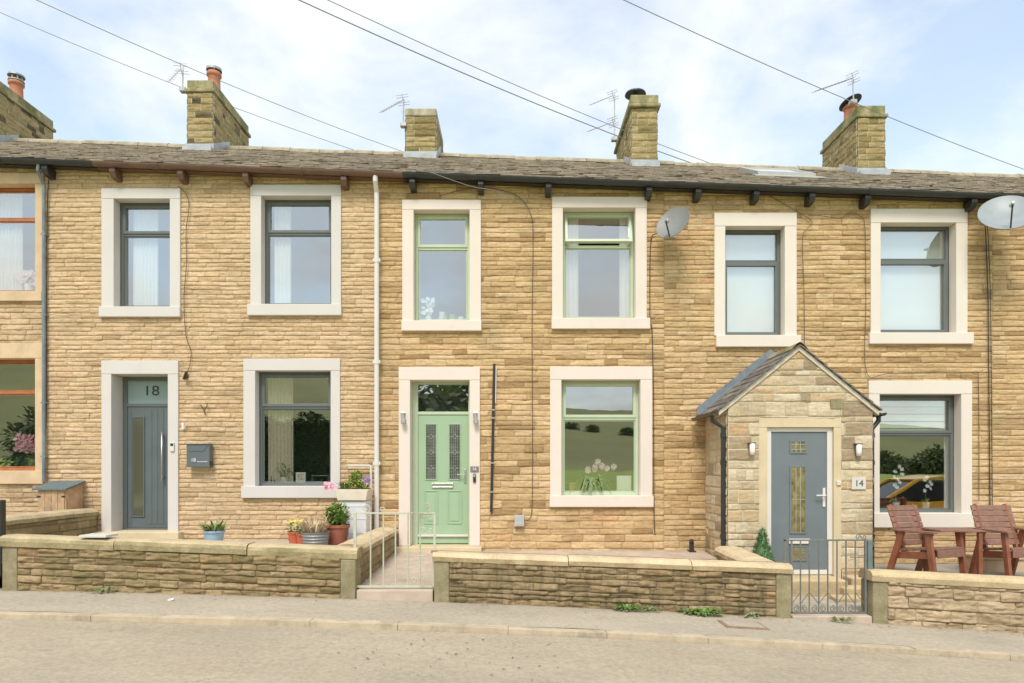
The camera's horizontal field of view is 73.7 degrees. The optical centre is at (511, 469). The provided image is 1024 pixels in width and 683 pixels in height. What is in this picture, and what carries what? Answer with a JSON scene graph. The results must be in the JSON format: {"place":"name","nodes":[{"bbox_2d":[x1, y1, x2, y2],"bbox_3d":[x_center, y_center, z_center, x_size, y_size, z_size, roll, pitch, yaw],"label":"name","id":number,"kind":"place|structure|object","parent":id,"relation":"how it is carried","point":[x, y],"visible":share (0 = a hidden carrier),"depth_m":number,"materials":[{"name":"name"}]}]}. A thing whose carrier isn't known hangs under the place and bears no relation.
{"place":"outdoors","nodes":[
{"label":"outdoors","id":0,"kind":"place"},
{"bbox_2d":[223,540,288,542],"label":"garden yard","id":1,"kind":"structure","parent":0,"point":[275,541],"depth_m":10.01,"materials":[{"name":"beige stone"}]},
{"bbox_2d":[0,500,5,575],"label":"gate post","id":2,"kind":"object","parent":1,"relation":"on","point":[2,517],"visible":0.72,"depth_m":7.74,"materials":[{"name":"black metal"}]},
{"bbox_2d":[0,508,98,577],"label":"dividing wall","id":3,"kind":"structure","parent":1,"relation":"on","point":[79,521],"depth_m":9.23,"materials":[{"name":"stone"}]},
{"bbox_2d":[32,481,85,518],"bbox_3d":[-6.595,0.569,9.945,0.491,0.822,0.450,0,0,0],"label":"wooden box","id":4,"kind":"object","parent":1,"relation":"on","point":[58,495],"visible":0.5,"depth_m":9.77,"materials":[{"name":"brown wood"}]},
{"bbox_2d":[38,490,64,511],"bbox_3d":[-6.590,0.631,9.771,0.367,0.679,0.017,0,0,0],"label":"door","id":5,"kind":"structure","parent":4,"relation":"in","point":[50,500],"depth_m":9.76,"materials":[{"name":"brown wood"}]},
{"bbox_2d":[197,519,229,540],"bbox_3d":[-4.138,0.853,9.498,0.443,0.354,0.430,0,0,39],"label":"potted plant","id":6,"kind":"object","parent":1,"relation":"on","point":[212,531],"visible":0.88,"depth_m":9.41,"materials":[{"name":"green plant"}]},
{"bbox_2d":[284,518,303,543],"bbox_3d":[-2.894,0.831,9.195,0.345,0.389,0.287,0,0,0],"label":"potted plant","id":7,"kind":"object","parent":1,"relation":"on","point":[292,536],"visible":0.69,"depth_m":9.11,"materials":[{"name":"yellow plant"}]},
{"bbox_2d":[293,526,304,543],"bbox_3d":[-2.774,0.874,9.040,0.267,0.303,0.237,0,0,-18],"label":"plant pot","id":8,"kind":"object","parent":1,"relation":"on","point":[299,537],"visible":0.38,"depth_m":8.98,"materials":[{"name":"ceramic"}]},
{"bbox_2d":[298,514,332,544],"bbox_3d":[-2.601,0.790,8.889,0.502,0.470,0.520,0,0,-32],"label":"potted plant","id":9,"kind":"object","parent":1,"relation":"on","point":[316,533],"visible":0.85,"depth_m":8.79,"materials":[{"name":"silver plant"}]},
{"bbox_2d":[322,502,352,544],"bbox_3d":[-2.380,0.723,9.329,0.464,0.574,0.499,0,0,0],"label":"potted plant","id":10,"kind":"object","parent":1,"relation":"on","point":[338,528],"visible":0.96,"depth_m":9.19,"materials":[{"name":"green plant"}]},
{"bbox_2d":[339,500,370,539],"bbox_3d":[-2.265,0.745,9.867,0.403,0.610,0.366,0,0,0],"label":"tall planter","id":11,"kind":"object","parent":1,"relation":"on","point":[363,523],"visible":0.41,"depth_m":9.69,"materials":[{"name":"white ceramic"}]},
{"bbox_2d":[323,470,372,500],"bbox_3d":[-2.349,0.210,9.854,0.670,0.445,0.392,0,0,0],"label":"flower trough","id":12,"kind":"object","parent":11,"relation":"on","point":[360,492],"visible":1,"depth_m":9.69,"materials":[{"name":"ceramic"}]},
{"bbox_2d":[339,527,397,585],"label":"dividing wall","id":13,"kind":"structure","parent":1,"relation":"on","point":[363,540],"depth_m":8.64,"materials":[{"name":"stone"}]},
{"bbox_2d":[0,619,1023,682],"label":"road","id":14,"kind":"structure","parent":0,"point":[44,651],"depth_m":5.60,"materials":[{"name":"grey asphalt"}]},
{"bbox_2d":[0,539,1023,652],"bbox_3d":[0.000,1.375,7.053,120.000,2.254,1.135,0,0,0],"label":"pavement","id":15,"kind":"structure","parent":0,"point":[449,612],"depth_m":6.95,"materials":[{"name":"grey asphalt"}]},
{"bbox_2d":[89,586,116,592],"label":"weed","id":16,"kind":"object","parent":15,"relation":"on","point":[101,589],"visible":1,"depth_m":7.43,"materials":[{"name":"green plant"}]},
{"bbox_2d":[0,71,243,522],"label":"terraced house","id":17,"kind":"structure","parent":15,"relation":"on","point":[27,130],"depth_m":10.29,"materials":[{"name":"beige stone"}]},
{"bbox_2d":[0,193,23,289],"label":"curtain","id":18,"kind":"object","parent":17,"relation":"hanging from","point":[11,249],"visible":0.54,"depth_m":10.44,"materials":[{"name":"white fabric"}]},
{"bbox_2d":[12,433,34,467],"bbox_3d":[-7.343,-0.299,10.479,0.618,0.528,0.243,0,0,0],"label":"vase of flowers","id":19,"kind":"object","parent":17,"relation":"on","point":[28,442],"visible":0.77,"depth_m":10.41,"materials":[{"name":"pink plant"}]},
{"bbox_2d":[13,270,34,289],"bbox_3d":[-7.387,-2.887,10.459,0.457,0.364,0.141,0,0,0],"label":"vase of flowers","id":20,"kind":"object","parent":17,"relation":"on","point":[25,275],"visible":0.69,"depth_m":10.43,"materials":[{"name":"white plant"}]},
{"bbox_2d":[46,179,48,419],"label":"wall cable","id":21,"kind":"object","parent":17,"relation":"attached to","point":[46,299],"depth_m":10.15,"materials":[{"name":"black plastic"}]},
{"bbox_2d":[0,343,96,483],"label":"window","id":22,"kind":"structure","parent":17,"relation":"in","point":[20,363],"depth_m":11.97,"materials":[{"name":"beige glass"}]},
{"bbox_2d":[0,173,100,331],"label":"window","id":23,"kind":"structure","parent":17,"relation":"in","point":[29,184],"depth_m":10.17,"materials":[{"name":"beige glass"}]},
{"bbox_2d":[0,534,362,598],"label":"garden wall","id":24,"kind":"structure","parent":15,"relation":"on","point":[34,562],"depth_m":7.48,"materials":[{"name":"stone"}]},
{"bbox_2d":[79,533,117,537],"bbox_3d":[-4.587,0.727,7.580,0.297,0.028,0.240,0,0,0],"label":"loose slab","id":25,"kind":"object","parent":24,"relation":"on","point":[98,535],"depth_m":7.47,"materials":[{"name":"tile"}]},
{"bbox_2d":[353,503,437,587],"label":"garden gate","id":26,"kind":"structure","parent":24,"relation":"attached to","point":[419,555],"depth_m":7.55,"materials":[{"name":"beige metal"}]},
{"bbox_2d":[34,65,405,539],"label":"terraced house","id":27,"kind":"structure","parent":15,"relation":"on","point":[316,339],"depth_m":10.19,"materials":[{"name":"beige stone"}]},
{"bbox_2d":[101,361,185,530],"bbox_3d":[-5.541,-0.328,10.352,1.145,2.601,0.395,0,0,0],"label":"door","id":28,"kind":"structure","parent":27,"relation":"in","point":[140,399],"depth_m":10.46,"materials":[{"name":"grey plastic"}]},
{"bbox_2d":[133,210,157,305],"bbox_3d":[-5.603,-3.232,10.440,0.383,1.614,0.032,0,0,0],"label":"curtain","id":29,"kind":"object","parent":27,"relation":"hanging from","point":[145,272],"visible":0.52,"depth_m":10.44,"materials":[{"name":"white fabric"}]},
{"bbox_2d":[99,188,241,326],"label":"window","id":30,"kind":"structure","parent":27,"relation":"in","point":[118,205],"depth_m":10.16,"materials":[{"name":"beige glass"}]},
{"bbox_2d":[0,12,352,149],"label":"overhead wire","id":31,"kind":"object","parent":27,"relation":"attached to","point":[167,81],"visible":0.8,"depth_m":13.68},
{"bbox_2d":[166,62,188,93],"bbox_3d":[-6.399,-7.543,13.003,0.260,0.739,0.829,0,0,-10],"label":"tv aerial","id":32,"kind":"object","parent":27,"relation":"attached to","point":[181,89],"visible":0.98,"depth_m":13.28,"materials":[{"name":"metal"}]},
{"bbox_2d":[178,186,190,371],"bbox_3d":[-4.870,-2.819,10.155,0.204,2.819,0.011,0,0,0],"label":"wall cable","id":33,"kind":"object","parent":27,"relation":"attached to","point":[185,279],"depth_m":10.15,"materials":[{"name":"black plastic"}]},
{"bbox_2d":[187,444,212,466],"bbox_3d":[-4.618,-0.216,10.109,0.365,0.344,0.122,0,0,0],"label":"mailbox","id":34,"kind":"object","parent":27,"relation":"attached to","point":[199,455],"visible":1,"depth_m":10.06,"materials":[{"name":"grey metal"}]},
{"bbox_2d":[37,0,400,150],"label":"overhead wire","id":35,"kind":"object","parent":27,"relation":"attached to","point":[203,73],"visible":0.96,"depth_m":11.58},
{"bbox_2d":[268,378,292,481],"bbox_3d":[-3.537,-0.617,10.440,0.371,1.726,0.050,0,0,0],"label":"curtain","id":36,"kind":"object","parent":27,"relation":"hanging from","point":[280,434],"visible":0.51,"depth_m":10.44,"materials":[{"name":"beige fabric"}]},
{"bbox_2d":[274,207,290,302],"bbox_3d":[-3.505,-3.273,10.440,0.250,1.621,0.032,0,0,0],"label":"curtain","id":37,"kind":"object","parent":27,"relation":"hanging from","point":[282,263],"visible":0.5,"depth_m":10.44,"materials":[{"name":"white fabric"}]},
{"bbox_2d":[277,463,294,481],"bbox_3d":[-3.477,0.040,10.475,0.312,0.310,0.216,0,0,16],"label":"potted plant","id":38,"kind":"object","parent":27,"relation":"on","point":[283,478],"visible":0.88,"depth_m":10.42,"materials":[{"name":"green plant"}]},
{"bbox_2d":[241,359,357,500],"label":"window","id":39,"kind":"structure","parent":27,"relation":"in","point":[316,408],"depth_m":10.33,"materials":[{"name":"clear glass"}]},
{"bbox_2d":[296,472,305,481],"bbox_3d":[-3.239,0.115,10.470,0.150,0.160,0.020,0,0,0],"label":"picture frame","id":40,"kind":"object","parent":27,"relation":"on","point":[300,476],"visible":0.94,"depth_m":10.46,"materials":[{"name":"white wood"}]},
{"bbox_2d":[247,185,356,315],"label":"window","id":41,"kind":"structure","parent":27,"relation":"in","point":[315,234],"depth_m":10.33,"materials":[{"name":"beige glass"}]},
{"bbox_2d":[347,465,371,529],"bbox_3d":[-2.249,0.410,10.080,0.361,0.981,0.028,0,0,0],"label":"overflow pipe","id":42,"kind":"object","parent":27,"relation":"attached to","point":[370,485],"visible":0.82,"depth_m":10.07,"materials":[{"name":"white plastic"}]},
{"bbox_2d":[357,588,433,601],"bbox_3d":[-1.285,1.431,7.635,0.835,0.233,0.330,0,0,0],"label":"gateway step","id":43,"kind":"object","parent":15,"relation":"on","point":[413,594],"visible":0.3,"depth_m":7.47,"materials":[{"name":"beige stone"}]},
{"bbox_2d":[0,611,1023,661],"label":"kerb","id":44,"kind":"structure","parent":15,"relation":"on","point":[482,628],"depth_m":6.38,"materials":[{"name":"stone"}]},
{"bbox_2d":[374,88,667,551],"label":"terraced house","id":45,"kind":"structure","parent":15,"relation":"on","point":[470,254],"depth_m":10.19,"materials":[{"name":"beige stone"}]},
{"bbox_2d":[379,94,409,128],"bbox_3d":[-2.273,-7.000,13.078,0.260,0.799,1.005,0,0,16],"label":"tv aerial","id":46,"kind":"object","parent":45,"relation":"attached to","point":[403,124],"visible":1,"depth_m":13.37,"materials":[{"name":"metal"}]},
{"bbox_2d":[401,412,405,423],"bbox_3d":[-1.607,-0.769,10.106,0.085,0.179,0.098,0,0,0],"label":"wall lamp","id":47,"kind":"object","parent":45,"relation":"attached to","point":[403,420],"visible":1,"depth_m":10.07,"materials":[{"name":"metal"}]},
{"bbox_2d":[420,297,435,318],"bbox_3d":[-1.289,-2.459,10.455,0.240,0.386,0.139,0,0,0],"label":"vase of flowers","id":48,"kind":"object","parent":45,"relation":"on","point":[428,311],"visible":0.96,"depth_m":10.43,"materials":[{"name":"white plant"}]},
{"bbox_2d":[395,200,481,343],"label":"window","id":49,"kind":"structure","parent":45,"relation":"in","point":[441,239],"depth_m":10.34,"materials":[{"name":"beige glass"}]},
{"bbox_2d":[399,367,479,545],"bbox_3d":[-1.082,-0.176,10.462,1.212,2.713,0.615,0,0,0],"label":"door","id":50,"kind":"structure","parent":45,"relation":"in","point":[439,440],"depth_m":10.40,"materials":[{"name":"green plastic"}]},
{"bbox_2d":[470,466,478,471],"bbox_3d":[-0.558,-0.015,10.146,0.124,0.080,0.018,0,0,0],"label":"number plate","id":51,"kind":"object","parent":45,"relation":"attached to","point":[474,468],"visible":1,"depth_m":10.14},
{"bbox_2d":[473,412,478,423],"bbox_3d":[-0.536,-0.769,10.106,0.085,0.179,0.098,0,0,0],"label":"wall lamp","id":52,"kind":"object","parent":45,"relation":"attached to","point":[475,420],"visible":1,"depth_m":10.07,"materials":[{"name":"metal"}]},
{"bbox_2d":[431,172,527,207],"bbox_3d":[-0.463,-4.088,9.952,1.462,0.388,0.060,0,0,-14],"label":"wall cable","id":53,"kind":"object","parent":45,"relation":"attached to","point":[477,187],"depth_m":9.93,"materials":[{"name":"black rubber"}]},
{"bbox_2d":[440,187,532,520],"bbox_3d":[-0.378,-1.720,10.155,1.390,4.969,0.011,0,0,0],"label":"wall cable","id":54,"kind":"object","parent":45,"relation":"attached to","point":[532,370],"depth_m":10.15,"materials":[{"name":"black plastic"}]},
{"bbox_2d":[490,364,495,511],"bbox_3d":[-0.289,-0.476,10.151,0.088,2.202,0.059,0,0,0],"label":"wall pipe","id":55,"kind":"object","parent":45,"relation":"attached to","point":[492,446],"depth_m":10.14,"materials":[{"name":"metal"}]},
{"bbox_2d":[299,0,690,162],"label":"overhead wire","id":56,"kind":"object","parent":45,"relation":"attached to","point":[469,75],"visible":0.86,"depth_m":11.19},
{"bbox_2d":[328,0,708,162],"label":"overhead wire","id":57,"kind":"object","parent":45,"relation":"attached to","point":[493,75],"visible":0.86,"depth_m":11.29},
{"bbox_2d":[514,515,523,525],"bbox_3d":[0.108,0.751,10.149,0.141,0.164,0.101,0,0,0],"label":"junction box","id":58,"kind":"object","parent":45,"relation":"attached to","point":[518,520],"visible":1,"depth_m":10.10,"materials":[{"name":"white plastic"}]},
{"bbox_2d":[565,219,577,316],"bbox_3d":[0.915,-3.046,10.440,0.205,1.651,0.032,0,0,0],"label":"curtain","id":59,"kind":"object","parent":45,"relation":"hanging from","point":[571,283],"visible":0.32,"depth_m":10.44,"materials":[{"name":"white fabric"}]},
{"bbox_2d":[569,483,579,490],"bbox_3d":[0.960,0.267,10.450,0.160,0.140,0.020,0,0,0],"label":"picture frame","id":60,"kind":"object","parent":45,"relation":"on","point":[571,485],"visible":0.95,"depth_m":10.45,"materials":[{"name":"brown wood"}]},
{"bbox_2d":[570,459,616,494],"bbox_3d":[1.233,0.134,10.522,0.732,0.634,0.781,0,0,41],"label":"lily plant","id":61,"kind":"object","parent":45,"relation":"in","point":[591,483],"visible":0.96,"depth_m":10.41,"materials":[{"name":"green plant"}]},
{"bbox_2d":[551,197,649,329],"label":"window","id":62,"kind":"structure","parent":45,"relation":"in","point":[598,248],"depth_m":10.27,"materials":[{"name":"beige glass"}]},
{"bbox_2d":[549,367,653,506],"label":"window","id":63,"kind":"structure","parent":45,"relation":"in","point":[604,414],"depth_m":10.34,"materials":[{"name":"clear glass"}]},
{"bbox_2d":[587,89,618,141],"bbox_3d":[1.980,-7.786,14.841,0.266,1.286,1.142,0,0,37],"label":"tv aerial","id":64,"kind":"object","parent":45,"relation":"attached to","point":[614,138],"visible":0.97,"depth_m":15.14,"materials":[{"name":"metal"}]},
{"bbox_2d":[616,476,630,490],"bbox_3d":[1.714,0.212,10.467,0.220,0.250,0.086,0,0,0],"label":"white box","id":65,"kind":"object","parent":45,"relation":"on","point":[623,483],"visible":0.88,"depth_m":10.42,"materials":[{"name":"white"}]},
{"bbox_2d":[619,219,628,316],"bbox_3d":[1.724,-3.079,10.440,0.162,1.651,0.032,0,0,0],"label":"curtain","id":66,"kind":"object","parent":45,"relation":"hanging from","point":[623,277],"visible":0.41,"depth_m":10.44,"materials":[{"name":"white fabric"}]},
{"bbox_2d":[649,233,656,532],"bbox_3d":[2.155,-1.275,10.072,0.072,4.484,0.273,0,0,-39],"label":"wall cable","id":67,"kind":"object","parent":45,"relation":"attached to","point":[653,388],"depth_m":10.15,"materials":[{"name":"black plastic"}]},
{"bbox_2d":[432,550,793,617],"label":"garden wall","id":68,"kind":"structure","parent":15,"relation":"on","point":[609,582],"depth_m":7.48,"materials":[{"name":"stone"}]},
{"bbox_2d":[611,603,644,611],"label":"weed","id":69,"kind":"object","parent":15,"relation":"on","point":[625,607],"visible":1,"depth_m":7.38,"materials":[{"name":"green plant"}]},
{"bbox_2d":[685,607,723,616],"bbox_3d":[2.079,1.531,7.384,0.434,0.059,0.240,0,0,0],"label":"weed","id":70,"kind":"object","parent":15,"relation":"on","point":[705,611],"visible":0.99,"depth_m":7.36,"materials":[{"name":"green plant"}]},
{"bbox_2d":[717,620,769,629],"bbox_3d":[2.369,1.609,6.995,0.431,0.081,0.330,0,0,0],"label":"cover plate","id":71,"kind":"object","parent":15,"relation":"on","point":[742,625],"visible":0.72,"depth_m":6.95,"materials":[{"name":"metal"}]},
{"bbox_2d":[624,93,1003,563],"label":"terraced house","id":72,"kind":"structure","parent":15,"relation":"on","point":[707,355],"depth_m":10.19,"materials":[{"name":"beige stone"}]},
{"bbox_2d":[656,207,689,237],"bbox_3d":[2.289,-3.556,9.890,0.405,0.502,0.581,0,0,-8],"label":"satellite dish","id":73,"kind":"object","parent":72,"relation":"attached to","point":[672,222],"visible":1,"depth_m":9.85,"materials":[{"name":"grey paint"}]},
{"bbox_2d":[674,213,800,347],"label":"window","id":74,"kind":"structure","parent":72,"relation":"in","point":[781,225],"depth_m":10.16,"materials":[{"name":"beige stone"}]},
{"bbox_2d":[726,235,774,331],"bbox_3d":[3.618,-2.818,10.428,0.825,1.590,0.020,0,0,0],"label":"window blind","id":75,"kind":"object","parent":72,"relation":"attached to","point":[750,299],"depth_m":10.43,"materials":[{"name":"white fabric"}]},
{"bbox_2d":[739,167,825,177],"bbox_3d":[4.731,-5.308,12.170,1.197,0.706,1.160,0,0,0],"label":"roof window","id":76,"kind":"structure","parent":72,"relation":"in","point":[755,171],"depth_m":11.75,"materials":[{"name":"white glass"}]},
{"bbox_2d":[691,342,886,596],"bbox_3d":[3.842,0.053,9.460,2.360,3.706,1.480,0,0,0],"label":"porch","id":77,"kind":"object","parent":72,"relation":"attached to","point":[797,465],"visible":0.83,"depth_m":9.16,"materials":[{"name":"stone"}]},
{"bbox_2d":[747,442,755,454],"bbox_3d":[3.203,-0.284,9.122,0.100,0.175,0.116,0,0,0],"label":"wall lamp","id":78,"kind":"object","parent":77,"relation":"attached to","point":[751,447],"visible":1,"depth_m":9.08,"materials":[{"name":"white glass"}]},
{"bbox_2d":[767,428,831,574],"bbox_3d":[3.872,0.420,9.207,0.893,1.981,0.125,0,0,0],"label":"door","id":79,"kind":"structure","parent":77,"relation":"in","point":[799,460],"depth_m":9.22,"materials":[{"name":"grey plastic"}]},
{"bbox_2d":[853,443,862,455],"bbox_3d":[4.624,-0.271,9.122,0.100,0.175,0.116,0,0,0],"label":"wall lamp","id":80,"kind":"object","parent":77,"relation":"attached to","point":[857,449],"visible":1,"depth_m":9.08,"materials":[{"name":"white glass"}]},
{"bbox_2d":[852,478,865,488],"bbox_3d":[4.646,0.181,9.145,0.190,0.160,0.018,0,0,0],"label":"number plate","id":81,"kind":"object","parent":77,"relation":"attached to","point":[858,483],"visible":1,"depth_m":9.14,"materials":[{"name":"tile"}]},
{"bbox_2d":[770,196,811,344],"bbox_3d":[4.152,-2.970,10.155,0.632,2.221,0.010,0,0,0],"label":"wall cable","id":82,"kind":"object","parent":72,"relation":"attached to","point":[803,266],"depth_m":10.15,"materials":[{"name":"black plastic"}]},
{"bbox_2d":[624,0,1022,168],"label":"overhead wire","id":83,"kind":"object","parent":72,"relation":"attached to","point":[809,83],"visible":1,"depth_m":11.10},
{"bbox_2d":[812,70,859,105],"bbox_3d":[6.333,-7.570,13.345,1.484,0.833,0.260,0,0,-37],"label":"tv aerial","id":84,"kind":"object","parent":72,"relation":"attached to","point":[853,100],"visible":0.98,"depth_m":13.69,"materials":[{"name":"metal"}]},
{"bbox_2d":[809,209,973,344],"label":"window","id":85,"kind":"structure","parent":72,"relation":"in","point":[953,223],"depth_m":10.16,"materials":[{"name":"beige stone"}]},
{"bbox_2d":[810,213,978,419],"bbox_3d":[5.677,-1.691,10.155,2.548,4.275,0.010,0,0,0],"label":"wall cable","id":86,"kind":"object","parent":72,"relation":"attached to","point":[865,324],"depth_m":10.15,"materials":[{"name":"black plastic"}]},
{"bbox_2d":[889,464,903,505],"bbox_3d":[5.877,0.254,10.507,0.241,0.686,0.191,0,0,0],"label":"orchid","id":87,"kind":"object","parent":72,"relation":"on","point":[895,502],"visible":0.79,"depth_m":10.44,"materials":[{"name":"grey plant"}]},
{"bbox_2d":[881,232,942,329],"bbox_3d":[6.051,-2.863,10.428,1.063,1.604,0.020,0,0,0],"label":"window blind","id":88,"kind":"object","parent":72,"relation":"attached to","point":[911,297],"depth_m":10.43,"materials":[{"name":"white fabric"}]},
{"bbox_2d":[880,401,945,429],"bbox_3d":[6.080,-0.799,10.430,1.152,0.539,0.020,0,0,0],"label":"window blind","id":89,"kind":"object","parent":72,"relation":"attached to","point":[913,410],"depth_m":10.43,"materials":[{"name":"white fabric"}]},
{"bbox_2d":[868,381,973,527],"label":"window","id":90,"kind":"structure","parent":72,"relation":"in","point":[920,453],"depth_m":10.33,"materials":[{"name":"clear glass"}]},
{"bbox_2d":[918,475,932,507],"bbox_3d":[6.320,0.338,10.478,0.162,0.518,0.199,0,0,-32],"label":"orchid","id":91,"kind":"object","parent":72,"relation":"on","point":[925,503],"visible":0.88,"depth_m":10.44,"materials":[{"name":"grey plant"}]},
{"bbox_2d":[944,401,946,507],"bbox_3d":[6.656,-0.242,10.440,0.109,1.778,0.032,0,0,0],"label":"curtain","id":92,"kind":"object","parent":72,"relation":"hanging from","point":[945,472],"visible":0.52,"depth_m":10.45,"materials":[{"name":"grey fabric"}]},
{"bbox_2d":[984,226,990,510],"bbox_3d":[6.990,-1.410,10.069,0.308,4.308,0.056,0,0,-43],"label":"wall cable","id":93,"kind":"object","parent":72,"relation":"attached to","point":[988,366],"depth_m":10.15,"materials":[{"name":"black plastic"}]},
{"bbox_2d":[987,226,992,510],"bbox_3d":[7.034,-1.414,10.083,0.276,4.316,0.050,0,0,-41],"label":"wall cable","id":94,"kind":"object","parent":72,"relation":"attached to","point":[991,363],"depth_m":10.15,"materials":[{"name":"black plastic"}]},
{"bbox_2d":[977,195,1023,229],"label":"satellite dish","id":95,"kind":"object","parent":72,"relation":"attached to","point":[1004,212],"visible":1,"depth_m":9.78,"materials":[{"name":"paint"}]},
{"bbox_2d":[791,610,871,622],"bbox_3d":[3.510,1.693,7.635,0.868,0.186,0.330,0,0,0],"label":"gateway step","id":96,"kind":"object","parent":15,"relation":"on","point":[862,618],"visible":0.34,"depth_m":7.47,"materials":[{"name":"beige stone"}]},
{"bbox_2d":[841,169,1023,550],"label":"terraced house","id":97,"kind":"structure","parent":15,"relation":"on","point":[1008,363],"depth_m":10.19,"materials":[{"name":"stone"}]},
{"bbox_2d":[858,568,1023,632],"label":"garden wall","id":98,"kind":"structure","parent":15,"relation":"on","point":[979,602],"depth_m":7.48,"materials":[{"name":"stone"}]},
{"bbox_2d":[867,540,871,569],"bbox_3d":[3.975,0.955,7.600,0.050,0.340,0.060,0,0,0],"label":"gate post","id":99,"kind":"object","parent":98,"relation":"on","point":[869,554],"visible":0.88,"depth_m":7.57,"materials":[{"name":"metal"}]},
{"bbox_2d":[784,534,866,613],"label":"garden gate","id":100,"kind":"structure","parent":99,"relation":"attached to","point":[840,611],"depth_m":7.59,"materials":[{"name":"grey metal"}]},
{"bbox_2d":[0,0,1023,173],"label":"sky","id":101,"kind":"structure","parent":0,"point":[950,70],"materials":[{"name":"blue"}]},
{"bbox_2d":[361,550,725,587],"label":"garden path","id":102,"kind":"structure","parent":0,"point":[389,570],"depth_m":9.57,"materials":[{"name":"beige concrete"}]},
{"bbox_2d":[687,539,695,551],"bbox_3d":[2.651,1.124,10.080,0.100,0.212,0.160,0,0,0],"label":"drain stub","id":103,"kind":"object","parent":102,"relation":"on","point":[691,545],"visible":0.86,"depth_m":10.05,"materials":[{"name":"black plastic"}]},
{"bbox_2d":[793,597,860,610],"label":"porch path","id":104,"kind":"structure","parent":0,"point":[805,602],"depth_m":8.29,"materials":[{"name":"beige stone"}]},
{"bbox_2d":[714,546,773,561],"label":"dividing wall","id":105,"kind":"structure","parent":104,"relation":"on","point":[734,553],"depth_m":8.51,"materials":[{"name":"stone"}]},
{"bbox_2d":[752,526,775,561],"bbox_3d":[3.285,1.176,8.951,0.419,0.888,0.424,0,0,0],"label":"conical shrub","id":106,"kind":"object","parent":104,"relation":"on","point":[763,548],"visible":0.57,"depth_m":8.89,"materials":[{"name":"green plant"}]},
{"bbox_2d":[829,575,861,601],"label":"side steps","id":107,"kind":"structure","parent":104,"relation":"on","point":[850,587],"depth_m":8.62,"materials":[{"name":"beige stone"}]},
{"bbox_2d":[874,564,1023,576],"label":"gravel patio","id":108,"kind":"structure","parent":0,"point":[949,568],"depth_m":9.71,"materials":[{"name":"beige gravel"}]},
{"bbox_2d":[886,504,967,573],"bbox_3d":[5.328,0.931,8.819,0.650,0.959,0.743,0,0,-23],"label":"garden chair","id":109,"kind":"object","parent":108,"relation":"on","point":[903,528],"visible":0.89,"depth_m":8.84,"materials":[{"name":"red wood"}]},
{"bbox_2d":[921,528,985,574],"bbox_3d":[5.672,1.079,8.785,0.567,0.642,0.410,0,0,0],"label":"garden table","id":110,"kind":"object","parent":108,"relation":"on","point":[979,553],"visible":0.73,"depth_m":8.61,"materials":[{"name":"red wood"}]},
{"bbox_2d":[968,504,1023,575],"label":"garden chair","id":111,"kind":"object","parent":108,"relation":"on","point":[984,518],"visible":0.88,"depth_m":9.00,"materials":[{"name":"red wood"}]},
{"bbox_2d":[965,552,1023,571],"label":"stone block","id":112,"kind":"structure","parent":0,"point":[993,564],"depth_m":9.35,"materials":[{"name":"beige stone"}]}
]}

